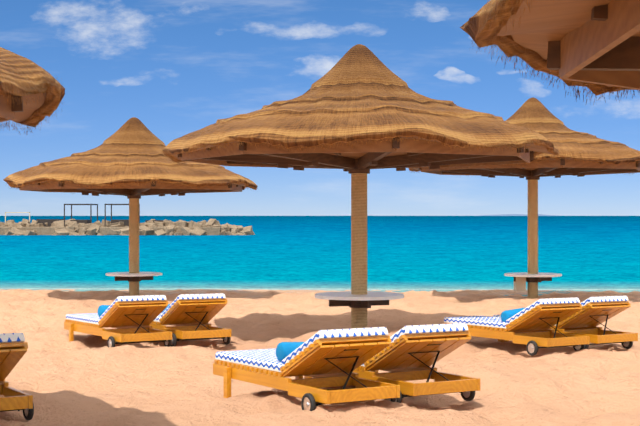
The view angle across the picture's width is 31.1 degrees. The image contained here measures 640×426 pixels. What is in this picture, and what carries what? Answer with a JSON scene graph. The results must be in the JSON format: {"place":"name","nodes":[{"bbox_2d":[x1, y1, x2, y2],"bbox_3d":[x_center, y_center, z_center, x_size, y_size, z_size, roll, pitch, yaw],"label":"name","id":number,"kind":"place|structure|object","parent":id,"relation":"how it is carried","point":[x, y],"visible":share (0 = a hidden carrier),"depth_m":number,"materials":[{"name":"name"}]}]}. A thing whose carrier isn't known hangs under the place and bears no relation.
{"place":"outdoors","nodes":[
{"label":"outdoors","id":0,"kind":"place"},
{"bbox_2d":[0,289,639,425],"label":"beach sand","id":1,"kind":"structure","parent":0,"point":[83,379],"depth_m":11.91,"materials":[{"name":"beige sand"}]},
{"bbox_2d":[0,333,33,419],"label":"lounger","id":2,"kind":"object","parent":1,"relation":"on","point":[13,348],"visible":1,"depth_m":8.81,"materials":[{"name":"brown wood"}]},
{"bbox_2d":[0,47,64,132],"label":"umbrella","id":3,"kind":"object","parent":1,"relation":"on","point":[32,93],"visible":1,"depth_m":6.62,"materials":[{"name":"brown wicker"}]},
{"bbox_2d":[64,295,171,346],"bbox_3d":[-2.706,1.421,15.250,0.818,0.724,2.000,1,-1,-33],"label":"lounger","id":4,"kind":"object","parent":1,"relation":"on","point":[131,319],"visible":0.96,"depth_m":14.70,"materials":[{"name":"brown wood"}]},
{"bbox_2d":[3,117,257,295],"bbox_3d":[-4.364,0.128,26.825,5.846,4.728,5.797,0,0,-18],"label":"umbrella","id":5,"kind":"object","parent":1,"relation":"on","point":[130,161],"visible":0.98,"depth_m":25.33,"materials":[{"name":"brown wicker"}]},
{"bbox_2d":[149,293,231,346],"bbox_3d":[-1.968,1.432,15.712,0.818,0.724,2.000,1,-1,-31],"label":"lounger","id":6,"kind":"object","parent":1,"relation":"on","point":[188,316],"visible":0.85,"depth_m":15.08,"materials":[{"name":"brown wood"}]},
{"bbox_2d":[213,327,399,410],"bbox_3d":[-0.171,1.309,9.992,0.818,0.724,2.000,1,-1,-32],"label":"lounger","id":7,"kind":"object","parent":1,"relation":"on","point":[330,358],"visible":0.96,"depth_m":9.48,"materials":[{"name":"brown wood"}]},
{"bbox_2d":[160,44,558,328],"bbox_3d":[0.600,-0.099,16.863,5.850,4.758,5.804,0,0,-8],"label":"umbrella","id":8,"kind":"object","parent":1,"relation":"on","point":[357,112],"visible":0.98,"depth_m":15.37,"materials":[{"name":"brown wicker"}]},
{"bbox_2d":[304,323,479,402],"bbox_3d":[0.548,1.320,10.443,0.818,0.724,2.000,1,-1,-31],"label":"lounger","id":9,"kind":"object","parent":1,"relation":"on","point":[412,352],"visible":0.67,"depth_m":9.80,"materials":[{"name":"brown wood"}]},
{"bbox_2d":[444,298,589,355],"bbox_3d":[2.458,1.412,14.681,0.818,0.724,2.000,1,-1,-32],"label":"lounger","id":10,"kind":"object","parent":1,"relation":"on","point":[531,325],"visible":0.96,"depth_m":14.16,"materials":[{"name":"brown wood"}]},
{"bbox_2d":[409,97,639,298],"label":"umbrella","id":11,"kind":"object","parent":1,"relation":"on","point":[581,154],"visible":0.67,"depth_m":25.75,"materials":[{"name":"brown wicker"}]},
{"bbox_2d":[460,0,639,104],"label":"umbrella","id":12,"kind":"object","parent":1,"relation":"on","point":[593,46],"visible":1,"depth_m":4.62,"materials":[{"name":"brown wood"}]},
{"bbox_2d":[493,296,637,348],"bbox_3d":[3.178,1.423,15.132,0.818,0.724,2.000,1,-1,-32],"label":"lounger","id":13,"kind":"object","parent":1,"relation":"on","point":[589,316],"visible":0.67,"depth_m":14.50,"materials":[{"name":"brown wood"}]},
{"bbox_2d":[0,216,639,295],"bbox_3d":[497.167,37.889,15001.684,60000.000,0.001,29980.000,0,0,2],"label":"sea water","id":14,"kind":"structure","parent":0,"point":[454,253],"depth_m":58.31,"materials":[{"name":"teal liquid"}]},
{"bbox_2d":[0,219,254,234],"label":"jetty rocks","id":15,"kind":"object","parent":14,"relation":"in","point":[149,227],"visible":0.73,"depth_m":119.29,"materials":[{"name":"beige stone"}]},
{"bbox_2d":[5,204,168,225],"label":"jetty pergolas","id":16,"kind":"object","parent":15,"relation":"on","point":[51,221],"visible":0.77,"depth_m":120.96,"materials":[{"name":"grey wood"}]},
{"bbox_2d":[0,0,639,215],"label":"sky","id":17,"kind":"structure","parent":0,"point":[177,67],"materials":[{"name":"blue"}]},
{"bbox_2d":[480,214,557,215],"bbox_3d":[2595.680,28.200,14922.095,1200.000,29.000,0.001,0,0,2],"label":"hills","id":18,"kind":"structure","parent":0,"point":[517,215],"depth_m":14924.06,"materials":[{"name":"blue"}]}
]}

